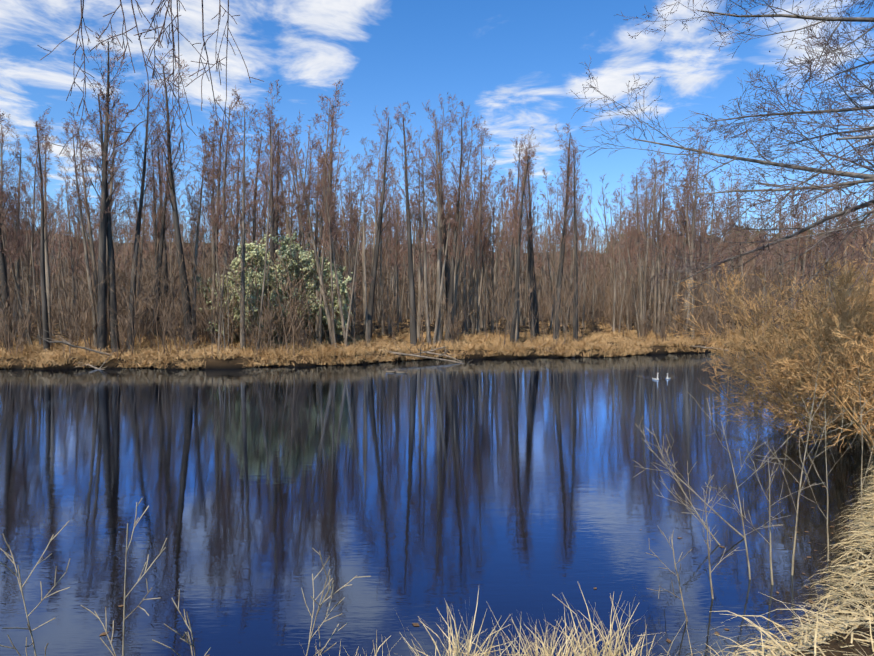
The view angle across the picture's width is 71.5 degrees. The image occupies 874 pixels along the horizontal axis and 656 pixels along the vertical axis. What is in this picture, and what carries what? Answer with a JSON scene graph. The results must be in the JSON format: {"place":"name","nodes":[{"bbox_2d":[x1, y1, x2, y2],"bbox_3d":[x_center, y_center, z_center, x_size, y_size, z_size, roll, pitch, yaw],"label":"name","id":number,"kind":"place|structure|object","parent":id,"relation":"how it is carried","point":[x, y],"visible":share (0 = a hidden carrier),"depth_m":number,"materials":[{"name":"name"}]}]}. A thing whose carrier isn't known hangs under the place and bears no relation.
{"place":"outdoors","nodes":[
{"label":"outdoors","id":0,"kind":"place"},
{"bbox_2d":[0,350,873,655],"bbox_3d":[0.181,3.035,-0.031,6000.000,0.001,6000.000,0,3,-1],"label":"water","id":1,"kind":"structure","parent":0,"point":[418,490],"depth_m":8.94,"materials":[{"name":"blue liquid"}]},
{"bbox_2d":[635,375,676,380],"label":"water ripples","id":2,"kind":"object","parent":1,"relation":"on","point":[662,377],"visible":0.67,"depth_m":24.20},
{"bbox_2d":[0,316,873,368],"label":"bank grass","id":3,"kind":"structure","parent":0,"point":[599,340],"depth_m":31.92,"materials":[{"name":"beige plant"}]},
{"bbox_2d":[0,228,873,655],"bbox_3d":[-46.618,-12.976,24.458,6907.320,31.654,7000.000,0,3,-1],"label":"ground","id":4,"kind":"structure","parent":0,"point":[836,644],"depth_m":33.83,"materials":[{"name":"brown plant"}]},
{"bbox_2d":[38,0,263,162],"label":"branches","id":5,"kind":"object","parent":4,"relation":"on","point":[168,42],"visible":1,"depth_m":3.17,"materials":[{"name":"brown plant"}]},
{"bbox_2d":[37,329,738,369],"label":"fallen logs","id":6,"kind":"object","parent":4,"relation":"on","point":[397,353],"visible":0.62,"depth_m":30.18,"materials":[{"name":"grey wood"}]},
{"bbox_2d":[0,28,873,361],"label":"forest","id":7,"kind":"object","parent":4,"relation":"on","point":[290,288],"visible":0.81,"depth_m":34.49,"materials":[{"name":"brown plant"}]},
{"bbox_2d":[0,350,873,655],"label":"bare twigs","id":8,"kind":"object","parent":4,"relation":"on","point":[768,460],"visible":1,"depth_m":6.25,"materials":[{"name":"beige plant"}]},
{"bbox_2d":[300,443,873,655],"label":"bank grass","id":9,"kind":"structure","parent":4,"relation":"on","point":[816,629],"depth_m":3.29,"materials":[{"name":"beige plant"}]},
{"bbox_2d":[566,0,873,334],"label":"alder tree","id":10,"kind":"object","parent":4,"relation":"on","point":[843,185],"visible":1,"depth_m":8.48,"materials":[{"name":"brown plant"}]},
{"bbox_2d":[663,195,873,453],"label":"bank shrub","id":11,"kind":"object","parent":4,"relation":"on","point":[846,347],"visible":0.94,"depth_m":13.06,"materials":[{"name":"brown plant"}]},
{"bbox_2d":[0,0,873,252],"label":"sky","id":12,"kind":"structure","parent":0,"point":[515,63],"materials":[{"name":"blue"}]}
]}

